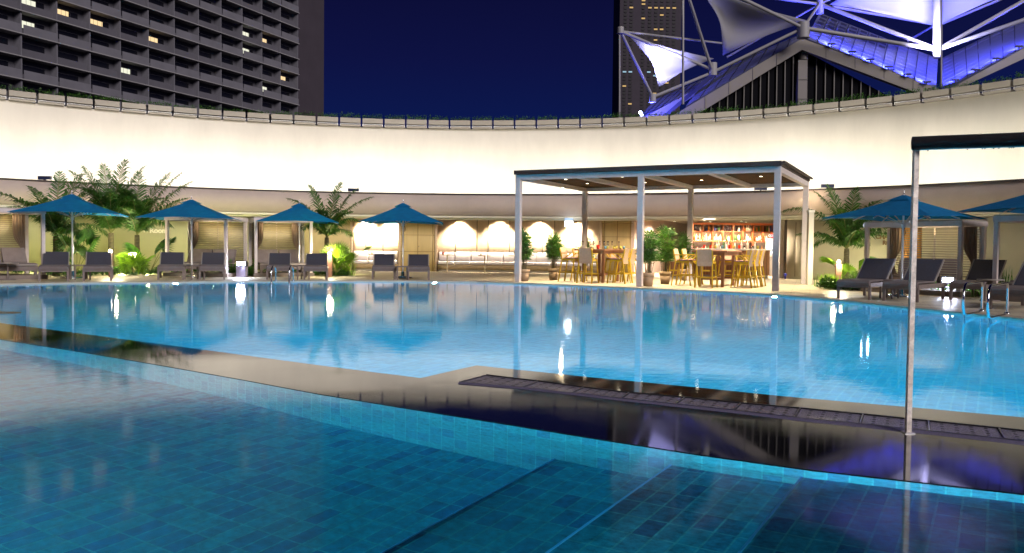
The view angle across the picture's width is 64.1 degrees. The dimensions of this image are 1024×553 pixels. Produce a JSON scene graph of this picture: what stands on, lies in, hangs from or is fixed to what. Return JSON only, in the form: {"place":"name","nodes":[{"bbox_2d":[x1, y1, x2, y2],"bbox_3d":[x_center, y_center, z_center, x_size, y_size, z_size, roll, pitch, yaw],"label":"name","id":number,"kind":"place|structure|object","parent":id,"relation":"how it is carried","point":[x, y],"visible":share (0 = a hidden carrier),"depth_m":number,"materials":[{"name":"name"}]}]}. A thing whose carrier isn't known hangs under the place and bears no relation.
{"place":"outdoors","nodes":[
{"label":"outdoors","id":0,"kind":"place"},
{"bbox_2d":[0,0,323,123],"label":"hotel tower","id":1,"kind":"structure","parent":0,"point":[260,55],"depth_m":132.97,"materials":[{"name":"concrete"}]},
{"bbox_2d":[0,340,1023,552],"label":"plunge pool water","id":2,"kind":"structure","parent":0,"point":[101,454],"depth_m":3.74,"materials":[{"name":"liquid"}]},
{"bbox_2d":[0,282,1023,416],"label":"pool water","id":3,"kind":"structure","parent":0,"point":[805,348],"depth_m":10.55,"materials":[{"name":"liquid"}]},
{"bbox_2d":[0,90,1023,193],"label":"curved wall","id":4,"kind":"structure","parent":0,"point":[867,147],"depth_m":53.83,"materials":[{"name":"white"}]},
{"bbox_2d":[7,84,35,102],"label":"wall planter","id":5,"kind":"object","parent":4,"relation":"on","point":[22,95],"visible":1,"depth_m":48.71,"materials":[{"name":"beige concrete"}]},
{"bbox_2d":[37,88,64,105],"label":"wall planter","id":6,"kind":"object","parent":4,"relation":"on","point":[50,98],"visible":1,"depth_m":49.73,"materials":[{"name":"beige concrete"}]},
{"bbox_2d":[66,92,92,108],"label":"wall planter","id":7,"kind":"object","parent":4,"relation":"on","point":[78,101],"visible":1,"depth_m":50.67,"materials":[{"name":"beige concrete"}]},
{"bbox_2d":[94,95,119,111],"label":"wall planter","id":8,"kind":"object","parent":4,"relation":"on","point":[99,103],"visible":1,"depth_m":51.59,"materials":[{"name":"beige concrete"}]},
{"bbox_2d":[121,98,145,113],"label":"wall planter","id":9,"kind":"object","parent":4,"relation":"on","point":[125,105],"visible":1,"depth_m":52.46,"materials":[{"name":"beige concrete"}]},
{"bbox_2d":[148,100,171,115],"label":"wall planter","id":10,"kind":"object","parent":4,"relation":"on","point":[153,108],"visible":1,"depth_m":53.22,"materials":[{"name":"beige concrete"}]},
{"bbox_2d":[173,105,196,117],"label":"wall planter","id":11,"kind":"object","parent":4,"relation":"on","point":[178,110],"visible":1,"depth_m":53.95,"materials":[{"name":"beige concrete"}]},
{"bbox_2d":[199,104,220,119],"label":"wall planter","id":12,"kind":"object","parent":4,"relation":"on","point":[204,112],"visible":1,"depth_m":54.63,"materials":[{"name":"beige concrete"}]},
{"bbox_2d":[223,108,245,120],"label":"wall planter","id":13,"kind":"object","parent":4,"relation":"on","point":[233,114],"visible":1,"depth_m":55.27,"materials":[{"name":"beige concrete"}]},
{"bbox_2d":[670,109,692,124],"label":"wall planter","id":14,"kind":"object","parent":4,"relation":"on","point":[687,118],"visible":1,"depth_m":54.52,"materials":[{"name":"beige concrete"}]},
{"bbox_2d":[693,108,715,122],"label":"wall planter","id":15,"kind":"object","parent":4,"relation":"on","point":[703,117],"visible":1,"depth_m":53.88,"materials":[{"name":"beige concrete"}]},
{"bbox_2d":[716,105,739,121],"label":"wall planter","id":16,"kind":"object","parent":4,"relation":"on","point":[731,115],"visible":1,"depth_m":53.10,"materials":[{"name":"beige concrete"}]},
{"bbox_2d":[740,106,763,119],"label":"wall planter","id":17,"kind":"object","parent":4,"relation":"on","point":[756,113],"visible":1,"depth_m":52.29,"materials":[{"name":"beige concrete"}]},
{"bbox_2d":[764,103,788,117],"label":"wall planter","id":18,"kind":"object","parent":4,"relation":"on","point":[781,111],"visible":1,"depth_m":51.45,"materials":[{"name":"beige concrete"}]},
{"bbox_2d":[789,99,814,115],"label":"wall planter","id":19,"kind":"object","parent":4,"relation":"on","point":[804,109],"visible":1,"depth_m":50.53,"materials":[{"name":"beige concrete"}]},
{"bbox_2d":[814,97,840,113],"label":"wall planter","id":20,"kind":"object","parent":4,"relation":"on","point":[826,107],"visible":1,"depth_m":49.62,"materials":[{"name":"beige concrete"}]},
{"bbox_2d":[840,93,866,111],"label":"wall planter","id":21,"kind":"object","parent":4,"relation":"on","point":[850,103],"visible":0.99,"depth_m":48.57,"materials":[{"name":"beige concrete"}]},
{"bbox_2d":[867,91,894,108],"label":"wall planter","id":22,"kind":"object","parent":4,"relation":"on","point":[876,101],"visible":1,"depth_m":47.49,"materials":[{"name":"beige concrete"}]},
{"bbox_2d":[894,87,922,105],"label":"wall planter","id":23,"kind":"object","parent":4,"relation":"on","point":[910,97],"visible":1,"depth_m":46.41,"materials":[{"name":"beige concrete"}]},
{"bbox_2d":[922,84,952,102],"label":"wall planter","id":24,"kind":"object","parent":4,"relation":"on","point":[927,94],"visible":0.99,"depth_m":45.29,"materials":[{"name":"beige concrete"}]},
{"bbox_2d":[952,79,982,98],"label":"wall planter","id":25,"kind":"object","parent":4,"relation":"on","point":[966,90],"visible":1,"depth_m":44.05,"materials":[{"name":"beige concrete"}]},
{"bbox_2d":[982,75,1014,94],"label":"wall planter","id":26,"kind":"object","parent":4,"relation":"on","point":[996,86],"visible":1,"depth_m":42.86,"materials":[{"name":"beige concrete"}]},
{"bbox_2d":[0,271,1023,316],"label":"deck","id":27,"kind":"structure","parent":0,"point":[797,287],"depth_m":24.50,"materials":[{"name":"stone"}]},
{"bbox_2d":[0,207,47,279],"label":"cabana","id":28,"kind":"object","parent":27,"relation":"on","point":[17,229],"visible":0.73,"depth_m":24.18,"materials":[{"name":"fabric"}]},
{"bbox_2d":[0,248,37,274],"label":"daybed","id":29,"kind":"object","parent":28,"relation":"on","point":[13,255],"visible":0.84,"depth_m":23.79,"materials":[{"name":"fabric"}]},
{"bbox_2d":[0,171,107,275],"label":"palm tree","id":30,"kind":"object","parent":27,"relation":"on","point":[61,222],"visible":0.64,"depth_m":25.95,"materials":[{"name":"green plant"}]},
{"bbox_2d":[38,252,69,281],"bbox_3d":[-12.915,-0.299,23.105,0.740,0.798,1.959,0,2,-27],"label":"sun lounger","id":31,"kind":"object","parent":27,"relation":"on","point":[55,262],"visible":0.89,"depth_m":23.32,"materials":[{"name":"beige wicker"}]},
{"bbox_2d":[7,192,128,278],"bbox_3d":[-13.059,-1.260,24.286,2.654,2.630,2.654,0,2,-15],"label":"umbrella","id":32,"kind":"object","parent":27,"relation":"on","point":[70,204],"visible":0.94,"depth_m":23.68,"materials":[{"name":"blue fabric"}]},
{"bbox_2d":[82,252,112,280],"bbox_3d":[-11.926,-0.305,23.583,0.740,0.798,1.959,0,2,-25],"label":"sun lounger","id":33,"kind":"object","parent":27,"relation":"on","point":[99,261],"visible":0.98,"depth_m":23.84,"materials":[{"name":"fabric"}]},
{"bbox_2d":[46,266,162,275],"bbox_3d":[-13.149,-0.211,26.483,3.456,0.398,1.186,0,2,-27],"label":"ground cover","id":34,"kind":"object","parent":27,"relation":"on","point":[116,271],"visible":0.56,"depth_m":26.41,"materials":[{"name":"green plant"}]},
{"bbox_2d":[49,222,100,272],"bbox_3d":[-13.759,-0.950,25.746,1.575,1.666,1.485,1,2,0],"label":"fan palm","id":35,"kind":"object","parent":34,"relation":"on","point":[62,243],"visible":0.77,"depth_m":25.60,"materials":[{"name":"green"}]},
{"bbox_2d":[121,236,176,270],"bbox_3d":[-11.956,-0.750,27.160,1.749,1.204,1.085,1,2,0],"label":"fan palm","id":36,"kind":"object","parent":34,"relation":"on","point":[131,248],"visible":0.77,"depth_m":27.15,"materials":[{"name":"green"}]},
{"bbox_2d":[66,159,154,274],"bbox_3d":[-13.148,-2.025,27.378,2.906,3.934,3.078,3,3,44],"label":"palm tree","id":37,"kind":"object","parent":27,"relation":"on","point":[110,224],"visible":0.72,"depth_m":27.06,"materials":[{"name":"green plant"}]},
{"bbox_2d":[114,251,156,275],"bbox_3d":[-12.105,-0.408,26.233,1.299,0.879,1.230,1,2,0],"label":"shrub","id":38,"kind":"object","parent":27,"relation":"on","point":[129,261],"visible":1,"depth_m":26.05,"materials":[{"name":"green"}]},
{"bbox_2d":[104,171,193,269],"bbox_3d":[-12.677,-1.878,27.933,3.410,3.610,2.617,2,3,37],"label":"palm tree","id":39,"kind":"object","parent":27,"relation":"on","point":[142,224],"visible":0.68,"depth_m":27.75,"materials":[{"name":"green plant"}]},
{"bbox_2d":[157,252,184,279],"bbox_3d":[-10.330,-0.332,24.820,0.740,0.798,1.959,0,2,-21],"label":"sun lounger","id":40,"kind":"object","parent":27,"relation":"on","point":[171,261],"visible":0.89,"depth_m":25.09,"materials":[{"name":"fabric"}]},
{"bbox_2d":[136,195,241,277],"bbox_3d":[-10.155,-1.272,25.925,2.604,2.600,2.604,0,2,-7],"label":"umbrella","id":41,"kind":"object","parent":27,"relation":"on","point":[191,208],"visible":0.88,"depth_m":25.23,"materials":[{"name":"blue fabric"}]},
{"bbox_2d":[163,216,248,276],"bbox_3d":[-10.102,-0.999,27.100,2.185,1.970,1.610,1,2,7],"label":"cabana","id":42,"kind":"object","parent":27,"relation":"on","point":[225,230],"visible":0.58,"depth_m":27.68,"materials":[{"name":"fabric"}]},
{"bbox_2d":[174,249,236,272],"bbox_3d":[-10.121,-0.517,27.011,1.684,0.774,1.155,1,2,7],"label":"daybed","id":43,"kind":"object","parent":42,"relation":"on","point":[197,254],"visible":0.51,"depth_m":27.38,"materials":[{"name":"fabric"}]},
{"bbox_2d":[199,252,225,279],"bbox_3d":[-9.233,-0.335,25.236,0.740,0.798,1.959,0,2,-19],"label":"sun lounger","id":44,"kind":"object","parent":27,"relation":"on","point":[212,261],"visible":0.98,"depth_m":25.52,"materials":[{"name":"beige wicker"}]},
{"bbox_2d":[266,253,291,279],"bbox_3d":[-7.359,-0.337,25.864,0.740,0.798,1.959,0,2,-15],"label":"sun lounger","id":45,"kind":"object","parent":27,"relation":"on","point":[280,261],"visible":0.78,"depth_m":26.20,"materials":[{"name":"fabric"}]},
{"bbox_2d":[248,217,313,276],"bbox_3d":[-7.962,-1.016,28.090,1.985,1.980,1.610,0,2,-26],"label":"cabana","id":46,"kind":"object","parent":27,"relation":"on","point":[257,234],"visible":0.82,"depth_m":28.51,"materials":[{"name":"fabric"}]},
{"bbox_2d":[257,249,304,272],"bbox_3d":[-7.921,-0.529,28.011,1.524,0.774,1.155,0,2,-26],"label":"daybed","id":47,"kind":"object","parent":46,"relation":"on","point":[262,259],"visible":0.5,"depth_m":28.15,"materials":[{"name":"fabric"}]},
{"bbox_2d":[256,199,338,272],"bbox_3d":[-7.276,-1.325,27.986,2.604,2.620,2.604,0,2,-11],"label":"umbrella","id":48,"kind":"object","parent":27,"relation":"on","point":[299,211],"visible":0.79,"depth_m":27.18,"materials":[{"name":"blue fabric"}]},
{"bbox_2d":[303,253,327,279],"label":"sun lounger","id":49,"kind":"object","parent":27,"relation":"on","point":[316,261],"visible":1,"depth_m":26.35,"materials":[{"name":"beige wicker"}]},
{"bbox_2d":[286,182,374,248],"bbox_3d":[-6.810,-1.812,30.004,2.948,3.457,2.490,-1,3,-44],"label":"palm tree","id":50,"kind":"object","parent":27,"relation":"on","point":[327,229],"visible":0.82,"depth_m":29.91,"materials":[{"name":"green plant"}]},
{"bbox_2d":[313,267,350,275],"bbox_3d":[-6.304,-0.178,28.401,1.443,0.361,0.968,0,2,-17],"label":"ground cover","id":51,"kind":"object","parent":27,"relation":"on","point":[341,271],"visible":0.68,"depth_m":28.21,"materials":[{"name":"green plant"}]},
{"bbox_2d":[320,240,371,272],"bbox_3d":[-5.784,-0.682,27.962,1.992,1.148,1.209,0,2,-9],"label":"fan palm","id":52,"kind":"object","parent":51,"relation":"on","point":[340,253],"visible":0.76,"depth_m":27.81,"materials":[{"name":"green"}]},
{"bbox_2d":[353,251,397,270],"bbox_3d":[-5.809,-0.655,34.848,1.893,0.860,0.707,0,2,-7],"label":"banquette","id":53,"kind":"object","parent":27,"relation":"on","point":[362,263],"visible":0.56,"depth_m":34.91,"materials":[{"name":"fabric"}]},
{"bbox_2d":[372,254,394,279],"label":"sun lounger","id":54,"kind":"object","parent":27,"relation":"on","point":[383,262],"visible":0.96,"depth_m":27.13,"materials":[{"name":"beige wicker"}]},
{"bbox_2d":[359,201,443,277],"bbox_3d":[-3.627,-1.262,27.213,2.604,2.630,2.604,1,2,-3],"label":"umbrella","id":55,"kind":"object","parent":27,"relation":"on","point":[403,213],"visible":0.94,"depth_m":26.57,"materials":[{"name":"blue fabric"}]},
{"bbox_2d":[406,254,429,279],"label":"sun lounger","id":56,"kind":"object","parent":27,"relation":"on","point":[418,262],"visible":0.88,"depth_m":27.03,"materials":[{"name":"beige wicker"}]},
{"bbox_2d":[0,178,1023,281],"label":"pool annex","id":57,"kind":"object","parent":27,"relation":"on","point":[478,222],"visible":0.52,"depth_m":32.12,"materials":[{"name":"grey"}]},
{"bbox_2d":[400,223,434,270],"bbox_3d":[-3.990,-1.334,34.643,1.460,2.272,0.147,1,2,-3],"label":"door","id":58,"kind":"structure","parent":57,"relation":"in","point":[418,238],"depth_m":34.63,"materials":[{"name":"brown wood"}]},
{"bbox_2d":[602,221,632,274],"bbox_3d":[4.319,-1.202,33.511,1.291,2.272,0.101,1,2,19],"label":"door","id":59,"kind":"structure","parent":57,"relation":"in","point":[615,231],"depth_m":33.48,"materials":[{"name":"brown wood"}]},
{"bbox_2d":[795,222,801,276],"bbox_3d":[10.632,-0.994,30.111,0.401,2.002,0.015,2,3,37],"label":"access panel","id":60,"kind":"object","parent":57,"relation":"attached to","point":[798,244],"visible":0.55,"depth_m":30.16,"materials":[{"name":"brown"}]},
{"bbox_2d":[900,228,921,257],"bbox_3d":[13.450,-0.815,27.574,0.022,2.070,0.663,-1,3,-43],"label":"changing room door","id":61,"kind":"structure","parent":57,"relation":"attached to","point":[908,243],"depth_m":27.59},
{"bbox_2d":[437,252,597,272],"bbox_3d":[0.271,-0.582,34.697,6.982,0.860,0.942,1,2,8],"label":"banquette","id":62,"kind":"object","parent":27,"relation":"on","point":[538,263],"visible":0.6,"depth_m":34.75,"materials":[{"name":"fabric"}]},
{"bbox_2d":[513,226,537,280],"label":"potted palm","id":63,"kind":"object","parent":27,"relation":"on","point":[527,252],"visible":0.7,"depth_m":25.78,"materials":[{"name":"plant"}]},
{"bbox_2d":[543,230,565,279],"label":"potted palm","id":64,"kind":"object","parent":27,"relation":"on","point":[553,245],"visible":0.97,"depth_m":26.80,"materials":[{"name":"plant"}]},
{"bbox_2d":[558,247,581,281],"bbox_3d":[1.830,-0.376,25.900,0.610,1.080,0.536,2,2,27],"label":"bar chair","id":65,"kind":"object","parent":27,"relation":"on","point":[564,256],"visible":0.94,"depth_m":25.81,"materials":[{"name":"yellow paint"}]},
{"bbox_2d":[576,248,598,283],"bbox_3d":[2.314,-0.336,24.947,0.536,1.080,0.610,2,2,27],"label":"bar chair","id":66,"kind":"object","parent":27,"relation":"on","point":[585,255],"visible":0.97,"depth_m":24.78,"materials":[{"name":"yellow paint"}]},
{"bbox_2d":[575,249,623,282],"bbox_3d":[2.834,-0.352,26.003,1.000,1.040,2.000,2,2,27],"label":"bar table","id":67,"kind":"object","parent":27,"relation":"on","point":[601,266],"visible":0.66,"depth_m":25.38,"materials":[{"name":"brown wood"}]},
{"bbox_2d":[607,248,630,283],"bbox_3d":[3.272,-0.325,24.936,0.610,1.080,0.536,2,2,27],"label":"bar chair","id":68,"kind":"object","parent":27,"relation":"on","point":[625,257],"visible":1,"depth_m":24.82,"materials":[{"name":"yellow paint"}]},
{"bbox_2d":[634,228,662,285],"bbox_3d":[3.916,-0.559,23.376,0.893,1.669,0.926,1,2,0],"label":"potted palm","id":69,"kind":"object","parent":27,"relation":"on","point":[651,252],"visible":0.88,"depth_m":23.23,"materials":[{"name":"plant"}]},
{"bbox_2d":[514,161,812,290],"bbox_3d":[4.798,-1.477,25.363,7.828,3.378,5.606,2,2,27],"label":"pergola","id":70,"kind":"object","parent":27,"relation":"on","point":[777,175],"visible":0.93,"depth_m":24.25,"materials":[{"name":"beige metal"}]},
{"bbox_2d":[655,224,677,283],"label":"potted palm","id":71,"kind":"object","parent":27,"relation":"on","point":[668,244],"visible":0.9,"depth_m":24.68,"materials":[{"name":"plant"}]},
{"bbox_2d":[671,249,694,285],"bbox_3d":[5.022,-0.271,23.975,0.610,1.080,0.536,2,2,27],"label":"bar chair","id":72,"kind":"object","parent":27,"relation":"on","point":[678,259],"visible":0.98,"depth_m":23.86,"materials":[{"name":"yellow paint"}]},
{"bbox_2d":[676,230,698,280],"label":"potted palm","id":73,"kind":"object","parent":27,"relation":"on","point":[682,239],"visible":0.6,"depth_m":27.70,"materials":[{"name":"plant"}]},
{"bbox_2d":[694,249,717,287],"bbox_3d":[5.434,-0.227,22.880,0.536,1.080,0.610,2,2,27],"label":"bar chair","id":74,"kind":"object","parent":27,"relation":"on","point":[704,257],"visible":1,"depth_m":22.71,"materials":[{"name":"fabric"}]},
{"bbox_2d":[631,220,786,277],"bbox_3d":[9.528,-1.401,38.585,8.842,2.418,15.284,2,2,29],"label":"bar room","id":75,"kind":"object","parent":27,"relation":"on","point":[681,226],"visible":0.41,"depth_m":35.53,"materials":[{"name":"paint"}]},
{"bbox_2d":[693,223,772,248],"bbox_3d":[9.082,-1.123,33.758,3.378,2.158,0.360,1,2,0],"label":"bottle shelf","id":76,"kind":"object","parent":75,"relation":"in","point":[723,234],"visible":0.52,"depth_m":33.84,"materials":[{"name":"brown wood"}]},
{"bbox_2d":[692,250,741,286],"bbox_3d":[6.003,-0.242,23.945,1.000,1.040,2.000,2,2,27],"label":"bar table","id":77,"kind":"object","parent":27,"relation":"on","point":[722,253],"visible":0.62,"depth_m":23.39,"materials":[{"name":"brown wood"}]},
{"bbox_2d":[663,248,771,278],"bbox_3d":[7.705,-0.506,30.919,3.975,1.100,0.700,1,2,3],"label":"bar counter","id":78,"kind":"object","parent":27,"relation":"on","point":[766,263],"visible":0.3,"depth_m":30.62,"materials":[{"name":"brown"}]},
{"bbox_2d":[730,250,755,287],"bbox_3d":[6.509,-0.219,22.988,0.610,1.080,0.536,2,2,27],"label":"bar chair","id":79,"kind":"object","parent":27,"relation":"on","point":[748,262],"visible":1,"depth_m":22.88,"materials":[{"name":"yellow paint"}]},
{"bbox_2d":[806,210,814,284],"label":"column","id":80,"kind":"structure","parent":27,"relation":"on","point":[809,247],"depth_m":25.33,"materials":[{"name":"paint"}]},
{"bbox_2d":[781,184,886,278],"bbox_3d":[10.882,-1.465,27.339,3.587,3.346,2.491,2,2,31],"label":"palm tree","id":81,"kind":"object","parent":27,"relation":"on","point":[849,232],"visible":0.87,"depth_m":26.94,"materials":[{"name":"green plant"}]},
{"bbox_2d":[816,275,860,289],"bbox_3d":[9.299,0.169,22.717,1.542,0.416,1.355,2,3,37],"label":"ground cover","id":82,"kind":"object","parent":27,"relation":"on","point":[830,283],"visible":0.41,"depth_m":22.63,"materials":[{"name":"green plant"}]},
{"bbox_2d":[818,256,875,278],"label":"fan palm","id":83,"kind":"object","parent":27,"relation":"on","point":[833,262],"visible":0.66,"depth_m":25.40,"materials":[{"name":"green"}]},
{"bbox_2d":[837,258,895,299],"bbox_3d":[8.200,0.033,18.831,0.740,0.907,1.959,2,3,42],"label":"sun lounger","id":84,"kind":"object","parent":27,"relation":"on","point":[873,272],"visible":0.81,"depth_m":19.03,"materials":[{"name":"grey fabric"}]},
{"bbox_2d":[823,192,985,297],"bbox_3d":[9.196,-0.783,19.248,2.604,2.530,2.604,-1,3,-36],"label":"umbrella","id":85,"kind":"object","parent":27,"relation":"on","point":[896,209],"visible":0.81,"depth_m":18.99,"materials":[{"name":"blue fabric"}]},
{"bbox_2d":[882,259,946,301],"bbox_3d":[8.954,0.066,18.159,0.740,0.907,1.959,3,3,44],"label":"sun lounger","id":86,"kind":"object","parent":27,"relation":"on","point":[928,272],"visible":0.85,"depth_m":18.28,"materials":[{"name":"grey fabric"}]},
{"bbox_2d":[861,219,987,296],"bbox_3d":[10.499,-0.489,20.922,1.160,1.850,2.702,-1,2,-31],"label":"cabana","id":87,"kind":"object","parent":27,"relation":"on","point":[967,234],"visible":0.69,"depth_m":20.42,"materials":[{"name":"fabric"}]},
{"bbox_2d":[892,258,956,282],"bbox_3d":[11.125,-0.102,21.984,1.500,0.774,1.065,2,3,35],"label":"daybed","id":88,"kind":"object","parent":87,"relation":"on","point":[897,276],"visible":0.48,"depth_m":21.96,"materials":[{"name":"beige wicker"}]},
{"bbox_2d":[962,280,984,318],"bbox_3d":[7.861,0.731,13.982,0.099,1.300,2.010,2,3,39],"label":"pool handrail","id":89,"kind":"object","parent":27,"relation":"on","point":[963,298],"visible":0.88,"depth_m":13.66,"materials":[{"name":"silver metal"}]},
{"bbox_2d":[949,259,1006,300],"bbox_3d":[10.724,0.064,18.758,0.740,0.907,1.959,3,3,44],"label":"sun lounger","id":90,"kind":"object","parent":27,"relation":"on","point":[980,269],"visible":0.75,"depth_m":18.99,"materials":[{"name":"fabric"}]},
{"bbox_2d":[957,195,1023,214],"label":"umbrella","id":91,"kind":"object","parent":27,"relation":"on","point":[1014,205],"visible":0.95,"depth_m":18.43,"materials":[{"name":"blue fabric"}]},
{"bbox_2d":[986,282,1009,322],"bbox_3d":[7.943,0.753,13.402,0.099,1.300,2.065,2,3,39],"label":"pool handrail","id":92,"kind":"object","parent":27,"relation":"on","point":[988,299],"visible":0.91,"depth_m":13.17,"materials":[{"name":"silver metal"}]},
{"bbox_2d":[989,262,1023,308],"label":"sun lounger","id":93,"kind":"object","parent":27,"relation":"on","point":[1016,288],"visible":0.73,"depth_m":15.44,"materials":[{"name":"beige wicker"}]},
{"bbox_2d":[992,214,1023,301],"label":"cabana","id":94,"kind":"object","parent":27,"relation":"on","point":[1013,218],"visible":0.77,"depth_m":18.22,"materials":[{"name":"beige metal"}]},
{"bbox_2d":[0,280,1023,320],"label":"pool edge","id":95,"kind":"object","parent":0,"point":[1012,317],"visible":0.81,"depth_m":21.50,"materials":[{"name":"stone"}]},
{"bbox_2d":[612,0,681,125],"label":"tower","id":96,"kind":"structure","parent":0,"point":[660,17],"depth_m":693.64,"materials":[{"name":"black"}]},
{"bbox_2d":[622,3,675,125],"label":"window","id":97,"kind":"structure","parent":96,"relation":"in","point":[625,4],"depth_m":693.81,"materials":[{"name":"black"}]},
{"bbox_2d":[324,0,1023,127],"label":"sky","id":98,"kind":"structure","parent":0,"point":[471,59],"materials":[{"name":"blue"}]},
{"bbox_2d":[617,0,1023,117],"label":"roof truss","id":99,"kind":"object","parent":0,"point":[804,29],"visible":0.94,"depth_m":75.15,"materials":[{"name":"metal"}]},
{"bbox_2d":[632,38,713,87],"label":"fabric sail","id":100,"kind":"object","parent":99,"relation":"hanging from","point":[667,66],"visible":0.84,"depth_m":76.45,"materials":[{"name":"grey"}]},
{"bbox_2d":[708,0,806,55],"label":"fabric sail","id":101,"kind":"object","parent":99,"relation":"hanging from","point":[742,23],"visible":0.96,"depth_m":77.94,"materials":[{"name":"grey"}]},
{"bbox_2d":[829,0,932,25],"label":"fabric sail","id":102,"kind":"object","parent":99,"relation":"hanging from","point":[918,10],"visible":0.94,"depth_m":78.81,"materials":[{"name":"grey"}]},
{"bbox_2d":[942,0,990,22],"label":"fabric sail","id":103,"kind":"object","parent":99,"relation":"hanging from","point":[952,9],"visible":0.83,"depth_m":78.85,"materials":[{"name":"grey"}]},
{"bbox_2d":[639,14,1023,117],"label":"event hall","id":104,"kind":"structure","parent":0,"point":[790,70],"depth_m":78.58,"materials":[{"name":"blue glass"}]},
{"label":"plunge pool floor","id":105,"kind":"structure","parent":0,"visible":0},
{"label":"pool wall","id":106,"kind":"structure","parent":105,"relation":"on","visible":0},
{"bbox_2d":[0,323,1023,493],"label":"pool coping","id":107,"kind":"object","parent":106,"relation":"on","point":[925,458],"visible":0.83,"depth_m":5.39,"materials":[{"name":"black stone"}]},
{"bbox_2d":[458,374,1023,444],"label":"drain channel","id":108,"kind":"object","parent":107,"relation":"on","point":[951,429],"visible":1,"depth_m":5.52,"materials":[{"name":"stone"}]},
{"bbox_2d":[901,132,1023,433],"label":"steel frame","id":109,"kind":"object","parent":107,"relation":"on","point":[982,141],"visible":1,"depth_m":4.88,"materials":[{"name":"grey metal"}]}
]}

